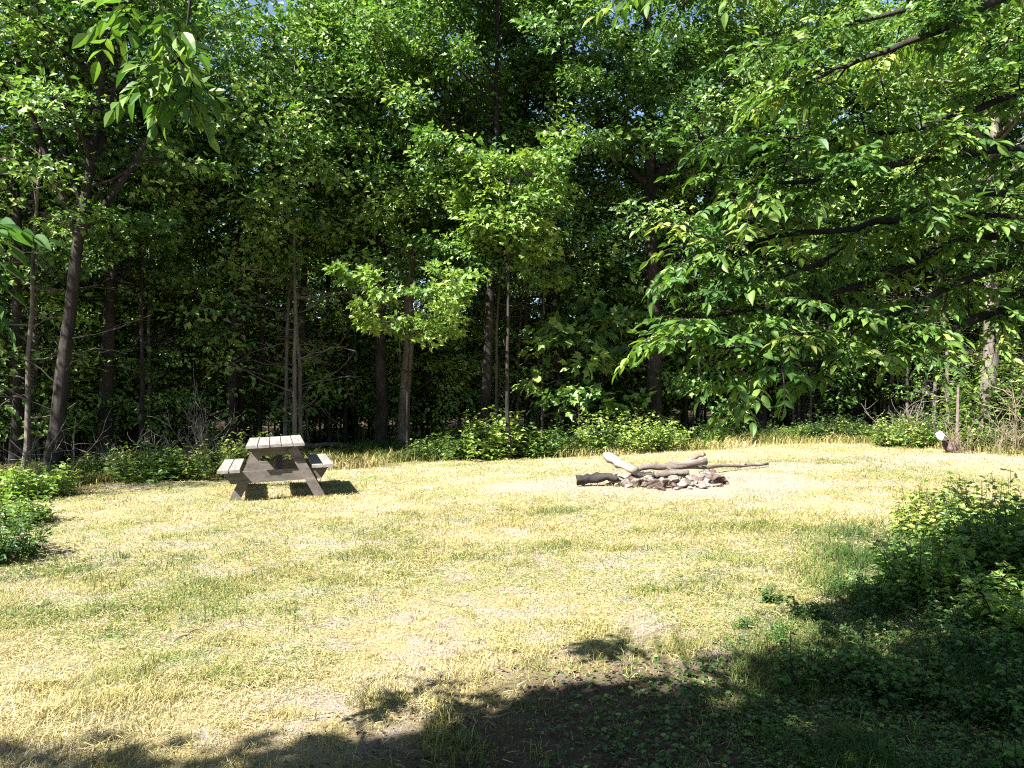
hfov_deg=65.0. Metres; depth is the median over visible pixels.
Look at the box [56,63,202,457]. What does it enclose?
tree
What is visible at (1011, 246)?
forest tree
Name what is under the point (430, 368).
understorey tree
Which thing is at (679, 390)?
young tree
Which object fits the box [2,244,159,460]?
understorey tree
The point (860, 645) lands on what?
shade weed
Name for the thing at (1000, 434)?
edge weed
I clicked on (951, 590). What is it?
shade weed
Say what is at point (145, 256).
understorey tree
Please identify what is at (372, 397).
understorey tree
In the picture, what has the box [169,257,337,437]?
understorey tree
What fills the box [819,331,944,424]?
understorey tree
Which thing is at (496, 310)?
understorey tree
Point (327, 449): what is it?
edge weed
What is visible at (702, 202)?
forest tree
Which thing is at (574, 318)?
understorey tree
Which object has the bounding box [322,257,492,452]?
tree
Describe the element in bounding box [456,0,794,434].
oak tree
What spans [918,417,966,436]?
edge weed
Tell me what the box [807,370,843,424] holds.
understorey tree
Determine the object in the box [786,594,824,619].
shade weed
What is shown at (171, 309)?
understorey tree
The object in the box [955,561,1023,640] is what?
field bush
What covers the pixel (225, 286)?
understorey tree
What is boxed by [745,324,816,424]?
understorey tree
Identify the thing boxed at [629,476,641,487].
fire ring stone
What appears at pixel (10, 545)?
bush
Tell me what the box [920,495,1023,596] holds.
field bush
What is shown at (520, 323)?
tree
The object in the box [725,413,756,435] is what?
edge weed
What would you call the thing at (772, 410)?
understorey tree
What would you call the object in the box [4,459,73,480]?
edge weed
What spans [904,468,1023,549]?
field bush
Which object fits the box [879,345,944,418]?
understorey tree
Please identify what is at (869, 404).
understorey tree
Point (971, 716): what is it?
shade weed
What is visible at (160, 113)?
shade tree
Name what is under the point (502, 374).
understorey tree
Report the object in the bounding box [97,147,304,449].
understorey tree
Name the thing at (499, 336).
understorey tree
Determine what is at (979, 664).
shade weed
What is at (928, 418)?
edge weed
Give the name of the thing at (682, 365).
understorey tree
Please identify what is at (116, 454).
edge weed
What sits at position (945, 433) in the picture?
edge weed
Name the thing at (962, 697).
shade weed
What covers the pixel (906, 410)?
dead brush
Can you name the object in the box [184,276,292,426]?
understorey tree
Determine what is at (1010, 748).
shade weed
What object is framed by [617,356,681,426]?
understorey tree
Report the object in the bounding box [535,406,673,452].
leafy shrub
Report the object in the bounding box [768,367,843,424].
understorey tree
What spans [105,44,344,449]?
leafy tree
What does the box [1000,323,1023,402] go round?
understorey tree
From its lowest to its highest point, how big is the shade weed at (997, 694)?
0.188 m
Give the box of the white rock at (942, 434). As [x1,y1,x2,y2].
[935,431,947,440]
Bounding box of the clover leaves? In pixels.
[0,444,1022,767]
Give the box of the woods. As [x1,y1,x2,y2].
[47,195,1004,419]
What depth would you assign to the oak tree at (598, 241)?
20.35 m
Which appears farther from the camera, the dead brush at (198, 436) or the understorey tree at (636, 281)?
the understorey tree at (636, 281)
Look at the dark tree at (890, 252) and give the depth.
22.77 m
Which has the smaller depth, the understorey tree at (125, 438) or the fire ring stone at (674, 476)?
the fire ring stone at (674, 476)
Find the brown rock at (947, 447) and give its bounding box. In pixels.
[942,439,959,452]
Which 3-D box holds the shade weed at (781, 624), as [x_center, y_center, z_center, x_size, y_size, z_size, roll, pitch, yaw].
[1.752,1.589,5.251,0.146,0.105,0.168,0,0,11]
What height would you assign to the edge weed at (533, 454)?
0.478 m
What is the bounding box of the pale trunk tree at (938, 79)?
[814,0,1023,431]
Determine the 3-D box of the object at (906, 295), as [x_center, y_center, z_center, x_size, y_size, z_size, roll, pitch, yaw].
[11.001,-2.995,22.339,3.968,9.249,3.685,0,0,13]
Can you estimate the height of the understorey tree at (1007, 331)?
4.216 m
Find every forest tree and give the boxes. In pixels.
[0,62,54,197]
[52,0,293,442]
[208,231,281,441]
[222,0,446,441]
[266,256,346,338]
[306,170,450,423]
[338,1,572,432]
[342,204,424,319]
[392,107,534,312]
[413,270,476,311]
[422,89,524,421]
[425,0,681,435]
[546,210,636,415]
[567,160,682,432]
[595,18,829,429]
[662,20,814,413]
[680,159,755,411]
[695,0,954,424]
[889,247,974,418]
[914,0,1023,257]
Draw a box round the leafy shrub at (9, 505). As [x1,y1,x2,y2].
[0,490,65,528]
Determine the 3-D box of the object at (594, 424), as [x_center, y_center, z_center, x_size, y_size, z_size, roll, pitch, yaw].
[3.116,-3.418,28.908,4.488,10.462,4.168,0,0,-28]
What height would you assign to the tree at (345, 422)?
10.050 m
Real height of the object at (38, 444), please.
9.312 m
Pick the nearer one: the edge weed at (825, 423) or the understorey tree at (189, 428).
the edge weed at (825, 423)
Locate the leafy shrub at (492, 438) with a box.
[456,405,526,460]
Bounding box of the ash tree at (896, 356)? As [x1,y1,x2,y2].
[582,0,1023,447]
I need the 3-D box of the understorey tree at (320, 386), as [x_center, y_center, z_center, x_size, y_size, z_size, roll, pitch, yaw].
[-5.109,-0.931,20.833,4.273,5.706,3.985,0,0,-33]
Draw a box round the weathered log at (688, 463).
[637,458,707,470]
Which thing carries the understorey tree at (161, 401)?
on the ground at (772, 481)
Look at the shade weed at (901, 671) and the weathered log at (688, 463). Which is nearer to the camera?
the shade weed at (901, 671)
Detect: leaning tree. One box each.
[199,0,403,436]
[332,0,652,438]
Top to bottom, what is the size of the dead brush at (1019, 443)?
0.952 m
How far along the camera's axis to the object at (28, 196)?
18.90 m
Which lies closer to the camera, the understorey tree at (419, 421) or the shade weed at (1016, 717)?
the shade weed at (1016, 717)
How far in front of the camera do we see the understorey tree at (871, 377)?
23.67 m
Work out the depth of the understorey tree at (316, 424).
22.80 m
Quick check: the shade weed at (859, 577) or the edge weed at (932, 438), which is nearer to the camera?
the shade weed at (859, 577)
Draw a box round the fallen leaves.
[281,526,1022,767]
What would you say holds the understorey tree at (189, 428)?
on the ground at (772, 481)
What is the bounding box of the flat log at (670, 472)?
[653,469,688,477]
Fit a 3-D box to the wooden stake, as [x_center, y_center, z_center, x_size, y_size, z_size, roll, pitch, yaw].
[9.698,0.864,17.496,0.089,1.621,0.067,0,0,0]
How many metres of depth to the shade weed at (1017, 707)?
3.83 m
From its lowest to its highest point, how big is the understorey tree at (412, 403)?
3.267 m
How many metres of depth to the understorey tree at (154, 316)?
18.71 m
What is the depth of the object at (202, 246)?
19.31 m
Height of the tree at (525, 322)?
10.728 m
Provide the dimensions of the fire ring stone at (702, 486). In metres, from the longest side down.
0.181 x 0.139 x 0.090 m
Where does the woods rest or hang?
on the ground at (772, 481)
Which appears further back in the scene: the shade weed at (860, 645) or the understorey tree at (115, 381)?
the understorey tree at (115, 381)
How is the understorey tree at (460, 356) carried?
on the ground at (772, 481)
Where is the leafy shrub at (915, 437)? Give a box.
[862,413,951,447]
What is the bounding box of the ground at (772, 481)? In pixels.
[0,389,1023,767]
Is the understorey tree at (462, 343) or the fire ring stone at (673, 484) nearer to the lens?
the fire ring stone at (673, 484)
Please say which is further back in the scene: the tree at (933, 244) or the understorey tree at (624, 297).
the understorey tree at (624, 297)
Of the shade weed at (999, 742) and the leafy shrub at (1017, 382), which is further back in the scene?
the leafy shrub at (1017, 382)
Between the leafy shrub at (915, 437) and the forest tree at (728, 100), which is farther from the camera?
the forest tree at (728, 100)
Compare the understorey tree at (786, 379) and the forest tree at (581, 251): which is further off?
the forest tree at (581, 251)
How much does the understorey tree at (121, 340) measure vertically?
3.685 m
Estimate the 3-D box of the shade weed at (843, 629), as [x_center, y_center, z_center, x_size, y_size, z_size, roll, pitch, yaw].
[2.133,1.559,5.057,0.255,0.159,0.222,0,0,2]
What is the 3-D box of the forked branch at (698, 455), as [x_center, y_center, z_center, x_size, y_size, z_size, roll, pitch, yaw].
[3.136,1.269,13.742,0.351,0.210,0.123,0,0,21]
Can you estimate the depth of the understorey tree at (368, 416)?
21.56 m
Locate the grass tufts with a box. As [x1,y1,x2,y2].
[0,452,1023,767]
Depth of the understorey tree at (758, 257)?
22.52 m
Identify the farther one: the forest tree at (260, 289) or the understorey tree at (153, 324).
the forest tree at (260, 289)
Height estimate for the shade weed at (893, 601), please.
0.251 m
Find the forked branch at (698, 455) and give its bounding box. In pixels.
[685,452,705,459]
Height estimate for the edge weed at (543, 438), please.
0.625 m
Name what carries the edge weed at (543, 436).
on the ground at (772, 481)
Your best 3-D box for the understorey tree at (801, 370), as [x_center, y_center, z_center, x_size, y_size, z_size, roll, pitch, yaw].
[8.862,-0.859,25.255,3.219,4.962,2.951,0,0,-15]
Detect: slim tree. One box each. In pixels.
[0,0,130,466]
[0,0,164,472]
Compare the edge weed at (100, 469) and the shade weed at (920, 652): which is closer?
the shade weed at (920, 652)
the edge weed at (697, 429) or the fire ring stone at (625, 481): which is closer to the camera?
the fire ring stone at (625, 481)
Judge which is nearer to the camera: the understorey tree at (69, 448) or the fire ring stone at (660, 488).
the fire ring stone at (660, 488)
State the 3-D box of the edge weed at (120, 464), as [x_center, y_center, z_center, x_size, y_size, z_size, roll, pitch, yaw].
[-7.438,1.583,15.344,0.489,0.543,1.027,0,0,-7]
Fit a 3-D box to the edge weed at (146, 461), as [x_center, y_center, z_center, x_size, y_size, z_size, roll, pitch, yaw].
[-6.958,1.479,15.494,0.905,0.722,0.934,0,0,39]
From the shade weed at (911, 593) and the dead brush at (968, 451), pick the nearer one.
the shade weed at (911, 593)
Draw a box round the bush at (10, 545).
[0,496,67,564]
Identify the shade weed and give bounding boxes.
[734,613,756,628]
[754,583,788,603]
[768,619,788,634]
[769,624,798,646]
[769,631,854,691]
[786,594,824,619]
[800,598,839,622]
[815,619,838,639]
[824,630,896,678]
[827,653,886,701]
[827,663,867,698]
[831,575,852,590]
[835,617,875,643]
[839,689,871,716]
[843,645,915,699]
[848,567,887,595]
[848,656,929,712]
[850,579,912,615]
[850,596,889,619]
[850,640,873,656]
[854,571,885,588]
[868,644,898,663]
[869,613,901,637]
[873,562,908,581]
[887,654,958,708]
[892,649,961,689]
[898,581,949,601]
[905,641,947,667]
[906,744,960,767]
[910,596,973,633]
[919,616,980,653]
[926,594,977,628]
[933,681,1010,725]
[938,687,1002,730]
[942,622,1020,666]
[943,586,985,607]
[964,653,996,675]
[965,680,1019,729]
[969,619,1018,651]
[973,574,1019,607]
[977,647,1023,699]
[979,729,1023,767]
[981,681,1023,740]
[981,722,1023,767]
[992,603,1023,632]
[999,674,1020,706]
[1008,644,1023,672]
[1013,714,1023,745]
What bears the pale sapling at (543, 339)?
on the ground at (772, 481)
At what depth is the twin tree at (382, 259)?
19.25 m
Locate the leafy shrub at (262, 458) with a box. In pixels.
[226,427,290,461]
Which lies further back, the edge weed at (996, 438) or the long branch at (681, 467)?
the edge weed at (996, 438)
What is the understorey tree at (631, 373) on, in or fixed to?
on the ground at (772, 481)
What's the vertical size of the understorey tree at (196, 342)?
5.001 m
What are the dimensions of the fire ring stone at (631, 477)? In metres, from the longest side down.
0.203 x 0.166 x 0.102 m
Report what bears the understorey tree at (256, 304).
on the ground at (772, 481)
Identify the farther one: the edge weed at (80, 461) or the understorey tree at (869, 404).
the understorey tree at (869, 404)
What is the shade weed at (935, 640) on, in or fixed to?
on the ground at (772, 481)
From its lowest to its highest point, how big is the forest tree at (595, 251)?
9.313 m
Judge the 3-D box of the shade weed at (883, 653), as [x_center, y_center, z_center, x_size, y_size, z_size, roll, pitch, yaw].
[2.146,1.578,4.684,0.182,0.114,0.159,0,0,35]
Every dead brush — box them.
[4,408,111,481]
[88,428,194,479]
[138,361,241,452]
[150,413,271,473]
[862,387,969,446]
[930,404,1023,455]
[974,375,1023,448]
[988,413,1023,454]
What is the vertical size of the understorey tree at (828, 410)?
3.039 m
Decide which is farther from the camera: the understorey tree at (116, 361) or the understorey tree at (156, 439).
the understorey tree at (156, 439)
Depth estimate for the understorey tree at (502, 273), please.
22.13 m
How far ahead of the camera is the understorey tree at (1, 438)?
19.70 m
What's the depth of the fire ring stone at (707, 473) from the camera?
12.49 m
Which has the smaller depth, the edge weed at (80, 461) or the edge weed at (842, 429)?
the edge weed at (80, 461)
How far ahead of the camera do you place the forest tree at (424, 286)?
43.78 m
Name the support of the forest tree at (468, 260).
on the ground at (772, 481)
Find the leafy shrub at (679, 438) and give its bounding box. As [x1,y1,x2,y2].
[605,417,695,451]
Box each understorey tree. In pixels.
[0,127,102,413]
[0,209,103,462]
[0,212,53,429]
[0,213,10,455]
[0,229,172,462]
[0,244,163,457]
[0,246,88,467]
[0,254,60,376]
[0,256,160,459]
[0,267,52,465]
[0,280,102,441]
[0,298,55,428]
[0,300,100,436]
[0,303,120,450]
[0,315,159,461]
[0,359,43,451]
[0,364,46,456]
[1,214,99,420]
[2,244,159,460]
[3,218,163,458]
[3,246,146,459]
[39,386,128,454]
[40,291,169,427]
[44,322,171,453]
[53,265,174,452]
[55,317,201,450]
[65,349,197,454]
[69,247,222,400]
[88,267,212,444]
[88,303,206,437]
[90,253,190,397]
[90,254,237,451]
[92,335,201,451]
[94,241,275,452]
[96,225,230,444]
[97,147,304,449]
[102,275,219,452]
[117,376,184,446]
[121,316,228,450]
[129,362,201,445]
[130,388,206,442]
[145,387,183,443]
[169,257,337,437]
[181,348,283,451]
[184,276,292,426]
[188,247,306,444]
[190,285,310,417]
[197,375,281,437]
[208,260,333,436]
[210,278,292,405]
[216,291,292,409]
[237,335,344,442]
[243,238,402,442]
[248,315,374,447]
[252,321,375,443]
[265,295,345,337]
[266,319,343,433]
[266,345,338,426]
[270,262,402,447]
[276,364,351,443]
[290,336,398,441]
[304,366,343,434]
[307,288,422,441]
[309,269,425,442]
[310,337,389,441]
[322,304,400,434]
[349,346,433,442]
[350,318,481,440]
[360,338,465,441]
[370,294,494,441]
[386,317,469,438]
[388,355,440,435]
[397,346,476,432]
[401,303,483,439]
[401,325,519,439]
[410,372,450,429]
[413,243,530,420]
[417,368,494,439]
[418,251,547,427]
[423,313,521,418]
[425,281,529,421]
[427,363,513,439]
[445,273,545,430]
[451,271,536,403]
[458,308,598,432]
[459,308,533,421]
[460,296,545,419]
[461,227,602,430]
[466,338,550,431]
[498,360,570,433]
[512,324,617,433]
[522,335,636,436]
[528,297,622,437]
[533,279,610,429]
[536,242,640,423]
[545,233,663,433]
[545,269,645,430]
[546,228,679,434]
[547,349,639,435]
[561,295,640,434]
[574,270,645,394]
[591,241,718,402]
[594,321,705,430]
[605,323,678,409]
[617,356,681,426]
[622,276,711,410]
[636,302,732,411]
[637,211,785,435]
[638,347,715,428]
[645,291,755,426]
[691,225,833,424]
[692,326,814,432]
[694,315,814,429]
[698,243,844,397]
[742,224,852,393]
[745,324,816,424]
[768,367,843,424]
[769,310,833,406]
[781,204,923,421]
[781,348,872,426]
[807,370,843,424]
[808,298,851,420]
[808,311,898,420]
[809,260,922,396]
[813,312,889,419]
[815,270,923,426]
[817,255,957,423]
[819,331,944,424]
[828,316,888,422]
[830,329,912,425]
[831,363,920,422]
[842,231,966,422]
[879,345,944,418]
[882,250,1023,380]
[899,323,1012,427]
[900,246,1023,419]
[910,291,976,405]
[911,310,1013,424]
[911,331,981,413]
[912,328,1005,421]
[920,276,1023,404]
[938,242,1023,414]
[956,270,1023,390]
[967,247,1023,388]
[971,286,1023,392]
[999,322,1023,381]
[999,332,1023,402]
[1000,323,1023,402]
[1012,284,1023,329]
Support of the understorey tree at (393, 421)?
on the ground at (772, 481)
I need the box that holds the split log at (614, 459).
[602,452,638,474]
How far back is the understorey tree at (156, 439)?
23.52 m
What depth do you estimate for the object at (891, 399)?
22.30 m
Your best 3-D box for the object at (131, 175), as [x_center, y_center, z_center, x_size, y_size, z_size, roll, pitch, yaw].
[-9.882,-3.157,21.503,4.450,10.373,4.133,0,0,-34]
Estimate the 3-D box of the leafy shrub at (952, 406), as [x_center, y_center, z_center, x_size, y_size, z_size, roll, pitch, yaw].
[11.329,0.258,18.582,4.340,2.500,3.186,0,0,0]
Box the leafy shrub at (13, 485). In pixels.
[0,458,83,502]
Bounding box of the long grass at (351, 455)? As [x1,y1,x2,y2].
[0,420,1023,488]
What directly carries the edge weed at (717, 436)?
on the ground at (772, 481)
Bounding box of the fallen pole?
[300,442,351,448]
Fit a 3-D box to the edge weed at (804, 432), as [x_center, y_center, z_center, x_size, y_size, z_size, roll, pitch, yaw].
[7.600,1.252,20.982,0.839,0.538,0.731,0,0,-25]
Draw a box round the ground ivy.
[532,539,1023,767]
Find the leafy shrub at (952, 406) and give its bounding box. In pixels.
[892,342,1023,435]
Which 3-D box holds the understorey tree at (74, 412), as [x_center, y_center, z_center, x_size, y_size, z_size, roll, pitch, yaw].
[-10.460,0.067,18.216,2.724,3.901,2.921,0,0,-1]
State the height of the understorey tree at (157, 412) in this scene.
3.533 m
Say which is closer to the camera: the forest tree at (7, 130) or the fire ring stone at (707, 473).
the fire ring stone at (707, 473)
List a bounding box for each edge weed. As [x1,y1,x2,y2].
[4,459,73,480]
[46,452,106,475]
[65,455,101,472]
[68,439,132,471]
[69,457,102,474]
[75,452,104,469]
[79,470,107,481]
[98,467,113,479]
[100,445,133,467]
[112,453,132,474]
[130,443,182,468]
[132,442,160,462]
[135,442,164,459]
[210,431,241,458]
[212,442,234,458]
[316,444,344,453]
[405,437,437,461]
[442,431,476,459]
[461,421,520,455]
[465,429,487,458]
[471,424,516,458]
[496,447,519,457]
[524,440,558,458]
[531,430,561,446]
[533,429,550,447]
[568,412,623,455]
[570,433,586,450]
[572,417,615,446]
[678,418,714,442]
[695,422,730,437]
[695,432,719,445]
[697,415,746,441]
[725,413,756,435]
[725,423,757,439]
[751,416,780,437]
[770,425,789,436]
[781,425,816,437]
[785,420,818,437]
[790,404,855,439]
[790,421,818,438]
[792,426,821,438]
[796,424,830,440]
[798,416,824,440]
[826,403,867,438]
[828,417,859,435]
[831,417,854,437]
[842,415,873,429]
[844,422,877,441]
[852,423,874,439]
[887,402,951,431]
[888,403,928,424]
[891,407,938,434]
[916,428,949,448]
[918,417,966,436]
[921,419,962,442]
[931,424,962,444]
[950,421,999,450]
[955,432,976,450]
[965,427,1005,449]
[979,426,1021,441]
[984,423,1023,444]
[984,433,1012,447]
[993,437,1021,447]
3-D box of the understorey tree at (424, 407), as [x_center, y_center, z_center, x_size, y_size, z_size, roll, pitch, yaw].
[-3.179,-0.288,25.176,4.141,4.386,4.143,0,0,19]
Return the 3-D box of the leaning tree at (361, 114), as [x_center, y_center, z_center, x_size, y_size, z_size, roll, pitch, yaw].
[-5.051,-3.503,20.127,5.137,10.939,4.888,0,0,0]
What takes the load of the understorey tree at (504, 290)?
on the ground at (772, 481)
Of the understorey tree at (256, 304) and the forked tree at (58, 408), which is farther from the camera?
the understorey tree at (256, 304)
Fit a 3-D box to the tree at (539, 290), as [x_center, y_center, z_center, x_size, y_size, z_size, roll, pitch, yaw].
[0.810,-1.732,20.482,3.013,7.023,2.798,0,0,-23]
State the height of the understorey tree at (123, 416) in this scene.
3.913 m
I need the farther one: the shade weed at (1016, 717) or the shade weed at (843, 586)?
the shade weed at (843, 586)
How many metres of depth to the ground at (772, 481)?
6.02 m
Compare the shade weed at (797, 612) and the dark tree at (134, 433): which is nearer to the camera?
the shade weed at (797, 612)
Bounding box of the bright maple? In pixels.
[439,116,585,459]
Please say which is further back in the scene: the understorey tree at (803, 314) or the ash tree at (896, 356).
the understorey tree at (803, 314)
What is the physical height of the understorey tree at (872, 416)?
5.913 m
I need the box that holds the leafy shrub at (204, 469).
[173,434,250,480]
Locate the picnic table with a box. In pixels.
[217,435,333,499]
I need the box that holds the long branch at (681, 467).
[666,462,768,469]
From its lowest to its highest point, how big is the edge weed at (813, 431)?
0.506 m
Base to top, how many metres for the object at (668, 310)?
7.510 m
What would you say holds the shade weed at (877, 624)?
on the ground at (772, 481)
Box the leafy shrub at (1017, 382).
[931,320,1023,434]
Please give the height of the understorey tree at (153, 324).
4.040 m
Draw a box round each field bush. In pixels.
[867,530,1023,613]
[871,520,981,578]
[888,482,1003,540]
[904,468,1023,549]
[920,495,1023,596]
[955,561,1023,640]
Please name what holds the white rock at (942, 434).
on the ground at (772, 481)
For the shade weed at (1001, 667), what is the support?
on the ground at (772, 481)
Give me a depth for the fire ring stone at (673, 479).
12.25 m
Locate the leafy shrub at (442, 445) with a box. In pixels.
[425,426,487,460]
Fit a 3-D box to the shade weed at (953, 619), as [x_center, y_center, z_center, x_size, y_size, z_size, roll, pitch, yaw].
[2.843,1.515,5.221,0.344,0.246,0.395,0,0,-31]
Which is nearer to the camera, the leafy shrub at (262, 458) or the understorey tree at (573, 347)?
the leafy shrub at (262, 458)
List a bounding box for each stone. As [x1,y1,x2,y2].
[621,478,629,486]
[628,475,638,480]
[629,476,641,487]
[631,471,654,477]
[639,481,647,487]
[644,475,651,481]
[646,480,658,488]
[654,480,667,488]
[656,486,665,490]
[659,477,667,482]
[667,475,680,482]
[669,478,689,487]
[670,477,678,482]
[670,482,679,487]
[691,475,703,481]
[693,479,709,485]
[697,483,705,488]
[705,471,712,475]
[705,473,716,480]
[713,483,723,486]
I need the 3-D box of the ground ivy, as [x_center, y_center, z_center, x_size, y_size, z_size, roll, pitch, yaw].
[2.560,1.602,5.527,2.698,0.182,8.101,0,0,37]
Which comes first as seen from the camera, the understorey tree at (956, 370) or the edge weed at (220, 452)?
the edge weed at (220, 452)
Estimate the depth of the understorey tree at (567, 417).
22.14 m
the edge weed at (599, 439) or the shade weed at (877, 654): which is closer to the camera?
the shade weed at (877, 654)
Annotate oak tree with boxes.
[393,0,715,438]
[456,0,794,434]
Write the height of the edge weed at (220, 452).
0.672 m
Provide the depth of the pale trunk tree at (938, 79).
18.01 m
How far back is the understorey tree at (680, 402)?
23.64 m
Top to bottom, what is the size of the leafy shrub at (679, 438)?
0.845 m
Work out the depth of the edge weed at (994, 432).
17.40 m
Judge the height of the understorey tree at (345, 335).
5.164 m
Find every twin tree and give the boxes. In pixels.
[253,0,499,448]
[274,0,522,446]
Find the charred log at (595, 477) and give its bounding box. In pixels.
[575,472,619,485]
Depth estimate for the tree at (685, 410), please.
22.27 m
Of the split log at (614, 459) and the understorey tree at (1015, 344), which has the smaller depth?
the split log at (614, 459)
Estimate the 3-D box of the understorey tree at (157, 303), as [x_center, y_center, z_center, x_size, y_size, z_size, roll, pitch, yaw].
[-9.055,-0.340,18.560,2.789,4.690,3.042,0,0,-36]
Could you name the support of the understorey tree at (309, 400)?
on the ground at (772, 481)
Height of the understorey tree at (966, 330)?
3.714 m
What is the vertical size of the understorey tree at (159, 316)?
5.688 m
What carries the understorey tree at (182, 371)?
on the ground at (772, 481)
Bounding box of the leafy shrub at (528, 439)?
[510,419,579,457]
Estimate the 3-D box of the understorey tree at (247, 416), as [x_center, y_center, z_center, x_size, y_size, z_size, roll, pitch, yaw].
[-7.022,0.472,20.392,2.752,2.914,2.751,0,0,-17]
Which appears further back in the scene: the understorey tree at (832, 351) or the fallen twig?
the understorey tree at (832, 351)
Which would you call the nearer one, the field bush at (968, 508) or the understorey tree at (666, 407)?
the field bush at (968, 508)
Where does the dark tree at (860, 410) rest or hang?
on the ground at (772, 481)
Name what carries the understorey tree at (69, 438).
on the ground at (772, 481)
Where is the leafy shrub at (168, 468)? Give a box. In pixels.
[101,439,194,482]
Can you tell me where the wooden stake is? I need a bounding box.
[956,386,959,451]
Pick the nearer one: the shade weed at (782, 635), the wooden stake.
the shade weed at (782, 635)
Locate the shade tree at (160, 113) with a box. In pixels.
[0,0,230,351]
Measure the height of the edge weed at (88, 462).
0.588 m
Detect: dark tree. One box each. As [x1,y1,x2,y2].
[0,0,260,458]
[0,0,287,461]
[621,0,915,433]
[727,0,975,427]
[809,0,1022,422]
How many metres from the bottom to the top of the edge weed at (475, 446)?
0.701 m
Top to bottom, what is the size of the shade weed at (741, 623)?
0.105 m
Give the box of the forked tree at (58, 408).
[0,0,319,471]
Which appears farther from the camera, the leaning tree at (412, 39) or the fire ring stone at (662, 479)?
the leaning tree at (412, 39)
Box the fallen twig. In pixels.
[173,626,207,641]
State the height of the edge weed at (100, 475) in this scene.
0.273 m
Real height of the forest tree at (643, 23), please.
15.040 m
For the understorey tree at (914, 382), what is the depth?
22.63 m
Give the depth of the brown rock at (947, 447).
17.24 m
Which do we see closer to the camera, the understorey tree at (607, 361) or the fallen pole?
the fallen pole
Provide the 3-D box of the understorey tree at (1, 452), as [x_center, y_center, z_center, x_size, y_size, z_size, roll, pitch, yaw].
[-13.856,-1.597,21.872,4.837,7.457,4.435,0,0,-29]
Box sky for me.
[1,0,1022,320]
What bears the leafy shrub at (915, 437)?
on the ground at (772, 481)
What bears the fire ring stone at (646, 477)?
on the fire ring stone at (643, 483)
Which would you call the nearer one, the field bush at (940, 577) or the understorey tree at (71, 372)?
the field bush at (940, 577)
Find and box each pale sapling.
[509,305,632,440]
[535,247,656,434]
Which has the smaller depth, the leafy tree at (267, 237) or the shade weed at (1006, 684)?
the shade weed at (1006, 684)
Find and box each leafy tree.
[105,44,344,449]
[867,0,1023,287]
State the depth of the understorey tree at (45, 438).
20.12 m
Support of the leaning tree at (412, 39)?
on the ground at (772, 481)
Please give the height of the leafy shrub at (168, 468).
0.849 m
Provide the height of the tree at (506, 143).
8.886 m
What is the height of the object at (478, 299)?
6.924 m
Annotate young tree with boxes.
[618,256,777,435]
[726,268,885,424]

